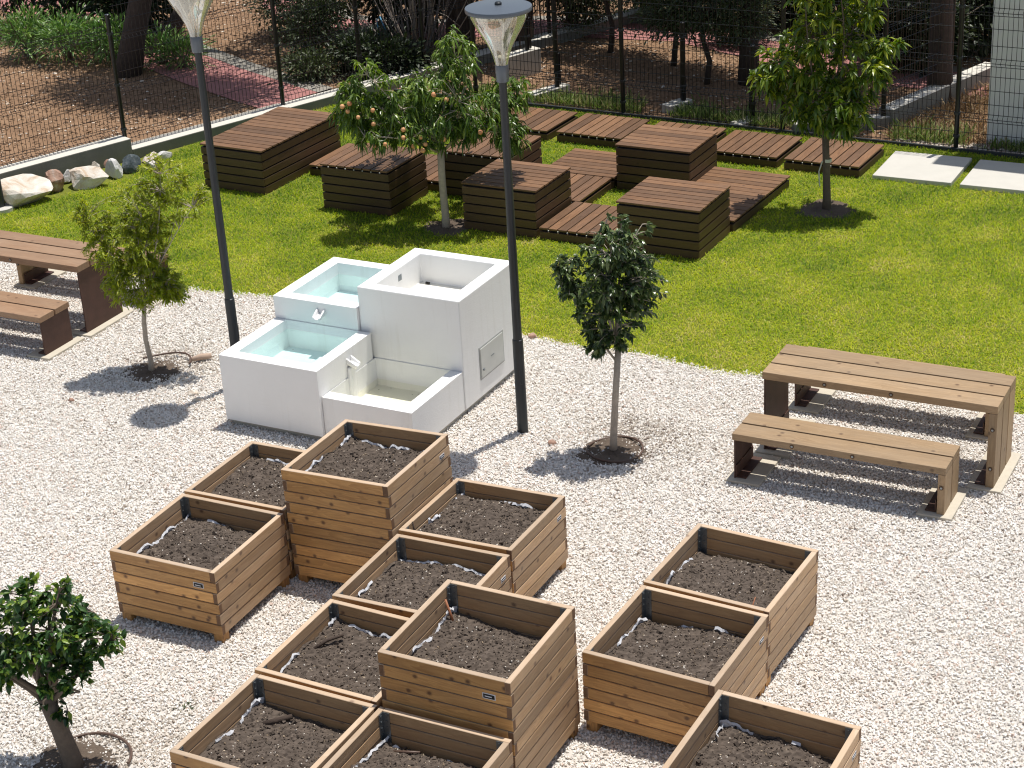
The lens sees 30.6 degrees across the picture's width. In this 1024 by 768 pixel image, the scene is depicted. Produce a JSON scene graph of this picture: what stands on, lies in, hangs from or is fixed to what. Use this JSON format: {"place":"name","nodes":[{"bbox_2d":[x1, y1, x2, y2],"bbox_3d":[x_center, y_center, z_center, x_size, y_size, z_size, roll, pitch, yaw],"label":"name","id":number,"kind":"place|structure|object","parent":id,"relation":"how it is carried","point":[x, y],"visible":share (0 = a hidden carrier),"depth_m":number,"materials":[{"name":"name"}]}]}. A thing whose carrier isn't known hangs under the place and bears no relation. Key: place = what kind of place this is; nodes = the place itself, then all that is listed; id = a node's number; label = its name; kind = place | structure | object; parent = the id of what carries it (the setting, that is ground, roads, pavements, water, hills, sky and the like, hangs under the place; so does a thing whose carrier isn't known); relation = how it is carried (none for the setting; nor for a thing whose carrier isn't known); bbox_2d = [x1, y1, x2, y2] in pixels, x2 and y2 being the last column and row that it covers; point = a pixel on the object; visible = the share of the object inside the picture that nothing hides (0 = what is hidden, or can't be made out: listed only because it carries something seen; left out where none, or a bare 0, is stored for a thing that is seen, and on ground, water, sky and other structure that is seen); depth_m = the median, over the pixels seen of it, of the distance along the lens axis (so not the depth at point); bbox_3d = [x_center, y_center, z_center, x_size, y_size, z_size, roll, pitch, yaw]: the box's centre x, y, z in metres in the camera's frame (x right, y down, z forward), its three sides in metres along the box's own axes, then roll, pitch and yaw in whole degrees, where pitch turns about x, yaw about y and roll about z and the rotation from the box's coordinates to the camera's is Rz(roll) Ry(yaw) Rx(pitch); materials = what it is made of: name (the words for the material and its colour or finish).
{"place":"outdoors","nodes":[
{"label":"outdoors","id":0,"kind":"place"},
{"bbox_2d":[0,0,315,107],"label":"red path","id":1,"kind":"structure","parent":0,"point":[234,83],"depth_m":28.96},
{"bbox_2d":[0,0,990,165],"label":"park ground","id":2,"kind":"structure","parent":0,"point":[575,69],"depth_m":28.43,"materials":[{"name":"soil"}]},
{"bbox_2d":[0,0,53,63],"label":"oleander shrub","id":3,"kind":"object","parent":2,"relation":"on","point":[10,25],"visible":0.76,"depth_m":30.73,"materials":[{"name":"green plant"}]},
{"bbox_2d":[25,0,105,66],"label":"oleander shrub","id":4,"kind":"object","parent":2,"relation":"on","point":[59,27],"visible":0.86,"depth_m":30.37,"materials":[{"name":"green plant"}]},
{"bbox_2d":[0,0,172,29],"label":"park bush","id":5,"kind":"object","parent":2,"relation":"on","point":[44,4],"visible":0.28,"depth_m":32.30,"materials":[{"name":"green plant"}]},
{"bbox_2d":[67,9,149,65],"bbox_3d":[-6.482,-5.590,30.328,1.428,1.029,1.508,9,28,25],"label":"oleander shrub","id":6,"kind":"object","parent":2,"relation":"on","point":[105,42],"visible":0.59,"depth_m":30.19,"materials":[{"name":"green plant"}]},
{"bbox_2d":[113,0,151,77],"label":"pine tree","id":7,"kind":"object","parent":2,"relation":"on","point":[136,39],"visible":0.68,"depth_m":29.35,"materials":[{"name":"brown plant"}]},
{"bbox_2d":[73,0,200,46],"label":"park bush","id":8,"kind":"object","parent":2,"relation":"on","point":[103,6],"visible":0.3,"depth_m":31.13,"materials":[{"name":"green plant"}]},
{"bbox_2d":[143,20,190,69],"bbox_3d":[-5.648,-5.425,30.087,1.254,0.827,1.117,9,28,25],"label":"oleander shrub","id":9,"kind":"object","parent":2,"relation":"on","point":[163,37],"visible":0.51,"depth_m":30.03,"materials":[{"name":"green plant"}]},
{"bbox_2d":[156,0,194,49],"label":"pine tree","id":10,"kind":"object","parent":2,"relation":"on","point":[181,14],"visible":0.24,"depth_m":30.67,"materials":[{"name":"plant"}]},
{"bbox_2d":[148,29,217,71],"bbox_3d":[-5.255,-5.233,29.809,1.160,0.849,1.012,-4,25,-1],"label":"oleander shrub","id":11,"kind":"object","parent":2,"relation":"on","point":[182,53],"visible":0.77,"depth_m":29.76,"materials":[{"name":"green plant"}]},
{"bbox_2d":[73,2,332,91],"bbox_3d":[-5.949,-5.969,31.947,0.409,0.001,10.258,-20,30,-32],"label":"path border","id":12,"kind":"object","parent":2,"relation":"on","point":[241,64],"visible":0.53,"depth_m":29.63,"materials":[{"name":"grey concrete"}]},
{"bbox_2d":[239,0,366,36],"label":"park bush","id":13,"kind":"object","parent":2,"relation":"on","point":[267,13],"visible":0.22,"depth_m":31.06,"materials":[{"name":"green plant"}]},
{"bbox_2d":[259,0,353,61],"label":"park bush","id":14,"kind":"object","parent":2,"relation":"on","point":[313,21],"visible":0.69,"depth_m":29.62,"materials":[{"name":"green plant"}]},
{"bbox_2d":[268,37,351,85],"bbox_3d":[-3.092,-4.958,28.734,1.295,0.692,1.107,9,28,25],"label":"park bush","id":15,"kind":"object","parent":2,"relation":"on","point":[307,69],"visible":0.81,"depth_m":28.69,"materials":[{"name":"green plant"}]},
{"bbox_2d":[0,7,658,178],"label":"retaining wall","id":16,"kind":"structure","parent":2,"relation":"on","point":[118,148],"depth_m":26.03,"materials":[{"name":"concrete"}]},
{"bbox_2d":[0,0,639,166],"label":"fence","id":17,"kind":"object","parent":16,"relation":"on","point":[117,85],"visible":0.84,"depth_m":26.06,"materials":[{"name":"black metal"}]},
{"bbox_2d":[317,17,436,79],"bbox_3d":[-1.982,-5.118,28.816,2.423,0.892,1.736,9,28,25],"label":"park bush","id":18,"kind":"object","parent":2,"relation":"on","point":[399,44],"visible":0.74,"depth_m":28.56,"materials":[{"name":"green plant"}]},
{"bbox_2d":[345,0,445,35],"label":"park bush","id":19,"kind":"object","parent":2,"relation":"on","point":[374,12],"visible":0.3,"depth_m":30.82,"materials":[{"name":"green plant"}]},
{"bbox_2d":[347,0,489,61],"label":"bare bush","id":20,"kind":"object","parent":2,"relation":"on","point":[414,25],"visible":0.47,"depth_m":29.14,"materials":[{"name":"green plant"}]},
{"bbox_2d":[410,0,479,52],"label":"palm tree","id":21,"kind":"object","parent":2,"relation":"on","point":[454,13],"visible":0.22,"depth_m":29.76,"materials":[{"name":"green plant"}]},
{"bbox_2d":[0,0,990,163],"bbox_3d":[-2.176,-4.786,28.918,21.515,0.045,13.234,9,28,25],"label":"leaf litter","id":22,"kind":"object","parent":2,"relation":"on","point":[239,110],"visible":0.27,"depth_m":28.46,"materials":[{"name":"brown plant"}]},
{"bbox_2d":[495,0,541,78],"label":"wall stub","id":23,"kind":"object","parent":2,"relation":"on","point":[530,53],"depth_m":28.21,"materials":[{"name":"concrete"}]},
{"bbox_2d":[504,0,541,47],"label":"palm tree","id":24,"kind":"object","parent":2,"relation":"on","point":[518,19],"visible":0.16,"depth_m":29.61,"materials":[{"name":"green plant"}]},
{"bbox_2d":[528,0,569,103],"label":"wall stub","id":25,"kind":"object","parent":2,"relation":"on","point":[557,69],"depth_m":27.06,"materials":[{"name":"concrete"}]},
{"bbox_2d":[533,0,623,36],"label":"park bush","id":26,"kind":"object","parent":2,"relation":"on","point":[584,7],"visible":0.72,"depth_m":30.04,"materials":[{"name":"green plant"}]},
{"bbox_2d":[558,0,653,52],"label":"tree","id":27,"kind":"object","parent":2,"relation":"on","point":[612,25],"visible":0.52,"depth_m":29.12,"materials":[{"name":"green plant"}]},
{"bbox_2d":[339,10,968,71],"bbox_3d":[4.747,-4.848,28.137,23.703,0.001,2.906,16,31,36],"label":"path border","id":28,"kind":"object","parent":2,"relation":"on","point":[775,38],"visible":0.1,"depth_m":30.85,"materials":[{"name":"grey concrete"}]},
{"bbox_2d":[610,0,723,65],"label":"tree","id":29,"kind":"object","parent":2,"relation":"on","point":[674,56],"visible":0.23,"depth_m":28.17,"materials":[{"name":"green plant"}]},
{"bbox_2d":[662,22,692,113],"bbox_3d":[2.295,-4.407,26.095,0.440,1.266,0.200,-23,31,-36],"label":"wall stub","id":30,"kind":"object","parent":2,"relation":"on","point":[671,106],"depth_m":26.16,"materials":[{"name":"concrete"}]},
{"bbox_2d":[352,0,1023,153],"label":"fence","id":31,"kind":"object","parent":2,"relation":"on","point":[959,58],"visible":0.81,"depth_m":25.07,"materials":[{"name":"black metal"}]},
{"bbox_2d":[626,0,789,84],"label":"tree","id":32,"kind":"object","parent":2,"relation":"on","point":[699,15],"visible":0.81,"depth_m":26.85,"materials":[{"name":"green plant"}]},
{"bbox_2d":[698,0,789,49],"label":"park bush","id":33,"kind":"object","parent":2,"relation":"on","point":[726,38],"visible":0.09,"depth_m":29.11,"materials":[{"name":"green plant"}]},
{"bbox_2d":[469,75,1023,151],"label":"weeds","id":34,"kind":"object","parent":2,"relation":"on","point":[762,116],"visible":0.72,"depth_m":25.73,"materials":[{"name":"green plant"}]},
{"bbox_2d":[738,0,758,85],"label":"pine tree","id":35,"kind":"object","parent":2,"relation":"on","point":[744,61],"visible":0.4,"depth_m":27.09,"materials":[{"name":"plant"}]},
{"bbox_2d":[759,0,853,30],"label":"park bush","id":36,"kind":"object","parent":2,"relation":"on","point":[793,12],"visible":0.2,"depth_m":30.03,"materials":[{"name":"green plant"}]},
{"bbox_2d":[791,62,989,134],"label":"garden wall","id":37,"kind":"structure","parent":2,"relation":"on","point":[940,93],"depth_m":25.53,"materials":[{"name":"concrete"}]},
{"bbox_2d":[804,0,955,115],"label":"fence","id":38,"kind":"object","parent":37,"relation":"on","point":[885,26],"visible":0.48,"depth_m":25.07,"materials":[{"name":"black metal"}]},
{"bbox_2d":[833,0,989,77],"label":"park bush","id":39,"kind":"object","parent":2,"relation":"on","point":[970,34],"visible":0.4,"depth_m":26.99,"materials":[{"name":"green plant"}]},
{"bbox_2d":[832,0,993,56],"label":"park bush","id":40,"kind":"object","parent":2,"relation":"on","point":[982,24],"visible":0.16,"depth_m":27.51,"materials":[{"name":"green plant"}]},
{"bbox_2d":[879,78,996,145],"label":"dry grass","id":41,"kind":"structure","parent":2,"relation":"on","point":[949,124],"depth_m":25.08,"materials":[{"name":"brown plant"}]},
{"bbox_2d":[927,0,953,102],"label":"pine tree","id":42,"kind":"object","parent":2,"relation":"on","point":[943,51],"visible":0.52,"depth_m":25.65,"materials":[{"name":"brown plant"}]},
{"bbox_2d":[896,137,1023,154],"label":"rubble","id":43,"kind":"object","parent":2,"relation":"on","point":[966,147],"visible":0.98,"depth_m":24.05,"materials":[{"name":"stone"}]},
{"bbox_2d":[986,0,1023,145],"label":"rendered wall","id":44,"kind":"structure","parent":2,"relation":"on","point":[1005,35],"depth_m":23.61,"materials":[{"name":"white paint"}]},
{"bbox_2d":[0,261,1023,767],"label":"gravel ground","id":45,"kind":"structure","parent":0,"point":[604,733],"depth_m":15.23,"materials":[{"name":"white gravel"}]},
{"bbox_2d":[0,291,84,360],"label":"bench","id":46,"kind":"object","parent":45,"relation":"on","point":[50,317],"visible":1,"depth_m":19.55,"materials":[{"name":"wood"}]},
{"bbox_2d":[0,230,133,338],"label":"picnic table","id":47,"kind":"object","parent":45,"relation":"on","point":[101,314],"visible":0.7,"depth_m":20.03,"materials":[{"name":"wood"}]},
{"bbox_2d":[34,736,118,767],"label":"bare soil","id":48,"kind":"structure","parent":45,"relation":"on","point":[51,756],"depth_m":13.01,"materials":[{"name":"soil"}]},
{"bbox_2d":[0,572,128,767],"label":"citrus tree","id":49,"kind":"object","parent":48,"relation":"on","point":[36,655],"visible":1,"depth_m":12.48,"materials":[{"name":"green plant"}]},
{"bbox_2d":[14,247,168,308],"bbox_3d":[-4.705,-1.272,21.102,1.965,0.490,0.560,9,28,25],"label":"bench","id":50,"kind":"object","parent":45,"relation":"on","point":[32,277],"visible":0.31,"depth_m":21.38,"materials":[{"name":"brown wood"}]},
{"bbox_2d":[122,358,180,382],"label":"bare soil","id":51,"kind":"structure","parent":45,"relation":"on","point":[168,368],"depth_m":18.98,"materials":[{"name":"soil"}]},
{"bbox_2d":[71,152,211,370],"bbox_3d":[-3.553,-1.169,18.548,1.477,2.323,0.763,-4,25,0],"label":"young tree","id":52,"kind":"object","parent":51,"relation":"on","point":[140,262],"visible":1,"depth_m":18.32,"materials":[{"name":"green plant"}]},
{"bbox_2d":[109,493,290,642],"bbox_3d":[-2.433,1.440,14.704,0.973,0.644,0.977,9,28,25],"label":"planter box","id":53,"kind":"object","parent":45,"relation":"on","point":[219,570],"visible":1,"depth_m":14.50,"materials":[{"name":"brown wood"}]},
{"bbox_2d":[168,0,239,346],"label":"lamp post","id":54,"kind":"object","parent":45,"relation":"on","point":[196,42],"visible":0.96,"depth_m":17.66,"materials":[{"name":"metal"}]},
{"bbox_2d":[184,441,304,578],"bbox_3d":[-1.994,1.033,15.528,0.972,0.644,0.972,9,27,26],"label":"planter box","id":55,"kind":"object","parent":45,"relation":"on","point":[249,474],"visible":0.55,"depth_m":15.54,"materials":[{"name":"brown wood"}]},
{"bbox_2d":[169,673,377,767],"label":"planter box","id":56,"kind":"object","parent":45,"relation":"on","point":[319,729],"visible":0.95,"depth_m":12.37,"materials":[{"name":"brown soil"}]},
{"bbox_2d":[254,599,408,707],"bbox_3d":[-1.089,2.113,13.074,0.972,0.645,0.973,10,29,26],"label":"planter box","id":57,"kind":"object","parent":45,"relation":"on","point":[346,664],"visible":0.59,"depth_m":13.12,"materials":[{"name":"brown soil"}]},
{"bbox_2d":[219,248,513,439],"bbox_3d":[-1.333,-0.387,17.905,2.077,1.195,2.080,10,28,26],"label":"fountain","id":58,"kind":"object","parent":45,"relation":"on","point":[417,338],"visible":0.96,"depth_m":17.64,"materials":[{"name":"concrete"}]},
{"bbox_2d":[480,332,503,377],"bbox_3d":[-0.189,-0.279,17.917,0.007,0.301,0.451,10,28,26],"label":"hatch door","id":59,"kind":"structure","parent":58,"relation":"in","point":[495,346],"depth_m":17.91,"materials":[{"name":"white metal"}]},
{"bbox_2d":[281,419,452,582],"bbox_3d":[-1.118,1.004,15.021,0.977,1.028,0.973,7,27,26],"label":"planter box","id":60,"kind":"object","parent":45,"relation":"on","point":[358,495],"visible":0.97,"depth_m":14.74,"materials":[{"name":"brown wood"}]},
{"bbox_2d":[322,706,513,767],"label":"planter box","id":61,"kind":"object","parent":45,"relation":"on","point":[378,737],"visible":1,"depth_m":12.06,"materials":[{"name":"brown wood"}]},
{"bbox_2d":[332,534,511,617],"bbox_3d":[-0.641,1.698,13.915,0.978,0.644,0.973,8,27,25],"label":"planter box","id":62,"kind":"object","parent":45,"relation":"on","point":[403,575],"visible":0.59,"depth_m":14.03,"materials":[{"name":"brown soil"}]},
{"bbox_2d":[377,579,579,767],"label":"planter box","id":63,"kind":"object","parent":45,"relation":"on","point":[500,663],"visible":0.96,"depth_m":12.38,"materials":[{"name":"brown wood"}]},
{"bbox_2d":[399,478,567,596],"bbox_3d":[-0.208,1.299,14.721,0.978,0.644,0.973,8,26,25],"label":"planter box","id":64,"kind":"object","parent":45,"relation":"on","point":[525,530],"visible":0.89,"depth_m":14.68,"materials":[{"name":"brown wood"}]},
{"bbox_2d":[464,0,531,433],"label":"lamp post","id":65,"kind":"object","parent":45,"relation":"on","point":[492,9],"visible":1,"depth_m":16.22,"materials":[{"name":"metal"}]},
{"bbox_2d":[576,433,648,465],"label":"bare soil","id":66,"kind":"structure","parent":45,"relation":"on","point":[620,453],"depth_m":16.79,"materials":[{"name":"soil"}]},
{"bbox_2d":[549,212,669,450],"bbox_3d":[0.884,-0.417,16.375,0.968,2.289,0.808,9,28,25],"label":"pear tree","id":67,"kind":"object","parent":66,"relation":"on","point":[634,292],"visible":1,"depth_m":16.06,"materials":[{"name":"green plant"}]},
{"bbox_2d":[582,585,768,745],"bbox_3d":[1.147,2.006,13.014,0.977,0.644,0.972,11,28,27],"label":"planter box","id":68,"kind":"object","parent":45,"relation":"on","point":[661,665],"visible":0.97,"depth_m":12.87,"materials":[{"name":"brown wood"}]},
{"bbox_2d":[643,523,818,686],"bbox_3d":[1.617,1.618,13.793,0.972,0.644,0.972,11,28,27],"label":"planter box","id":69,"kind":"object","parent":45,"relation":"on","point":[777,579],"visible":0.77,"depth_m":13.80,"materials":[{"name":"brown wood"}]},
{"bbox_2d":[662,689,860,767],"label":"planter box","id":70,"kind":"object","parent":45,"relation":"on","point":[729,730],"visible":1,"depth_m":11.97,"materials":[{"name":"brown wood"}]},
{"bbox_2d":[725,412,968,522],"bbox_3d":[2.834,0.685,15.886,1.970,0.490,0.570,9,28,25],"label":"bench","id":71,"kind":"object","parent":45,"relation":"on","point":[944,498],"visible":1,"depth_m":15.72,"materials":[{"name":"brown wood"}]},
{"bbox_2d":[755,344,1021,494],"bbox_3d":[3.279,0.281,16.307,2.175,0.820,0.765,9,28,25],"label":"picnic table","id":72,"kind":"object","parent":45,"relation":"on","point":[992,395],"visible":0.94,"depth_m":16.04,"materials":[{"name":"brown wood"}]},
{"bbox_2d":[788,346,1004,441],"bbox_3d":[3.535,0.082,17.099,1.965,0.490,0.560,9,28,25],"label":"bench","id":73,"kind":"object","parent":45,"relation":"on","point":[812,400],"visible":0.23,"depth_m":17.36,"materials":[{"name":"brown wood"}]},
{"bbox_2d":[0,91,1023,413],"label":"lawn","id":74,"kind":"structure","parent":0,"point":[66,189],"depth_m":21.00,"materials":[{"name":"plant"}]},
{"bbox_2d":[1,174,52,207],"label":"boulder","id":75,"kind":"object","parent":74,"relation":"on","point":[21,189],"visible":0.96,"depth_m":23.96,"materials":[{"name":"white stone"}]},
{"bbox_2d":[45,169,64,191],"bbox_3d":[-5.973,-2.638,24.469,0.260,0.382,0.287,-14,27,-21],"label":"boulder","id":76,"kind":"object","parent":74,"relation":"on","point":[55,177],"visible":0.83,"depth_m":24.37,"materials":[{"name":"brown stone"}]},
{"bbox_2d":[69,166,108,189],"bbox_3d":[-5.543,-2.689,24.564,0.530,0.339,0.325,-2,25,2],"label":"boulder","id":77,"kind":"object","parent":74,"relation":"on","point":[85,177],"visible":0.98,"depth_m":24.46,"materials":[{"name":"beige stone"}]},
{"bbox_2d":[122,154,140,173],"bbox_3d":[-5.095,-2.926,25.050,0.272,0.297,0.217,-11,26,-16],"label":"boulder","id":78,"kind":"object","parent":74,"relation":"on","point":[131,163],"visible":0.94,"depth_m":24.99,"materials":[{"name":"grey stone"}]},
{"bbox_2d":[200,107,340,194],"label":"wooden platform","id":79,"kind":"structure","parent":74,"relation":"on","point":[270,150],"depth_m":24.20,"materials":[{"name":"brown wood"}]},
{"bbox_2d":[309,143,353,175],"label":"wooden platform","id":80,"kind":"structure","parent":74,"relation":"on","point":[315,169],"depth_m":24.57,"materials":[{"name":"brown wood"}]},
{"bbox_2d":[320,143,427,215],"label":"wooden platform","id":81,"kind":"structure","parent":74,"relation":"on","point":[389,184],"depth_m":23.00,"materials":[{"name":"brown wood"}]},
{"bbox_2d":[424,154,438,191],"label":"wooden platform","id":82,"kind":"structure","parent":74,"relation":"on","point":[431,160],"depth_m":23.87,"materials":[{"name":"brown wood"}]},
{"bbox_2d":[422,219,466,236],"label":"bare soil","id":83,"kind":"structure","parent":74,"relation":"on","point":[457,226],"depth_m":22.36,"materials":[{"name":"soil"}]},
{"bbox_2d":[327,24,533,227],"bbox_3d":[-0.921,-3.089,22.226,2.436,2.428,1.751,-2,25,4],"label":"peach tree","id":84,"kind":"object","parent":83,"relation":"on","point":[416,118],"visible":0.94,"depth_m":21.70,"materials":[{"name":"green plant"}]},
{"bbox_2d":[444,130,541,195],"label":"wooden platform","id":85,"kind":"structure","parent":74,"relation":"on","point":[459,168],"depth_m":23.27,"materials":[{"name":"brown wood"}]},
{"bbox_2d":[461,159,571,237],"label":"wooden platform","id":86,"kind":"structure","parent":74,"relation":"on","point":[541,193],"depth_m":22.07,"materials":[{"name":"brown wood"}]},
{"bbox_2d":[484,105,577,140],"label":"wooden platform","id":87,"kind":"structure","parent":74,"relation":"on","point":[545,124],"depth_m":25.68,"materials":[{"name":"brown wood"}]},
{"bbox_2d":[539,201,617,247],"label":"wooden platform","id":88,"kind":"structure","parent":74,"relation":"on","point":[575,221],"depth_m":21.85,"materials":[{"name":"brown wood"}]},
{"bbox_2d":[550,148,617,187],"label":"wooden platform","id":89,"kind":"structure","parent":74,"relation":"on","point":[585,162],"depth_m":23.87,"materials":[{"name":"brown wood"}]},
{"bbox_2d":[569,173,611,202],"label":"wooden platform","id":90,"kind":"structure","parent":74,"relation":"on","point":[588,189],"depth_m":23.06,"materials":[{"name":"brown wood"}]},
{"bbox_2d":[556,113,649,147],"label":"wooden platform","id":91,"kind":"structure","parent":74,"relation":"on","point":[598,130],"depth_m":25.17,"materials":[{"name":"brown wood"}]},
{"bbox_2d":[615,124,717,189],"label":"wooden platform","id":92,"kind":"structure","parent":74,"relation":"on","point":[644,151],"depth_m":23.06,"materials":[{"name":"brown wood"}]},
{"bbox_2d":[616,176,730,258],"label":"wooden platform","id":93,"kind":"structure","parent":74,"relation":"on","point":[690,219],"depth_m":21.13,"materials":[{"name":"brown wood"}]},
{"bbox_2d":[656,121,726,142],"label":"wooden platform","id":94,"kind":"structure","parent":74,"relation":"on","point":[721,134],"depth_m":24.98,"materials":[{"name":"brown wood"}]},
{"bbox_2d":[393,89,1023,158],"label":"edging strip","id":95,"kind":"object","parent":74,"relation":"on","point":[867,140],"visible":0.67,"depth_m":25.17,"materials":[{"name":"grey concrete"}]},
{"bbox_2d":[696,167,789,231],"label":"wooden platform","id":96,"kind":"structure","parent":74,"relation":"on","point":[752,193],"depth_m":22.70,"materials":[{"name":"brown wood"}]},
{"bbox_2d":[716,130,802,167],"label":"wooden platform","id":97,"kind":"structure","parent":74,"relation":"on","point":[754,148],"depth_m":24.07,"materials":[{"name":"brown wood"}]},
{"bbox_2d":[796,199,855,218],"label":"bare soil","id":98,"kind":"structure","parent":74,"relation":"on","point":[840,208],"depth_m":22.19,"materials":[{"name":"soil"}]},
{"bbox_2d":[746,0,910,209],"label":"leafy tree","id":99,"kind":"object","parent":98,"relation":"on","point":[839,88],"visible":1,"depth_m":21.41,"materials":[{"name":"green plant"}]},
{"bbox_2d":[784,137,883,176],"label":"wooden platform","id":100,"kind":"structure","parent":74,"relation":"on","point":[857,159],"depth_m":23.60,"materials":[{"name":"brown wood"}]},
{"bbox_2d":[872,151,971,186],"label":"paving slab","id":101,"kind":"structure","parent":74,"relation":"on","point":[928,169],"depth_m":23.24,"materials":[{"name":"concrete"}]},
{"bbox_2d":[960,160,1023,193],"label":"paving slab","id":102,"kind":"structure","parent":74,"relation":"on","point":[990,175],"depth_m":22.79,"materials":[{"name":"concrete"}]},
{"bbox_2d":[263,0,988,97],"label":"red path","id":103,"kind":"structure","parent":0,"point":[715,47],"depth_m":29.85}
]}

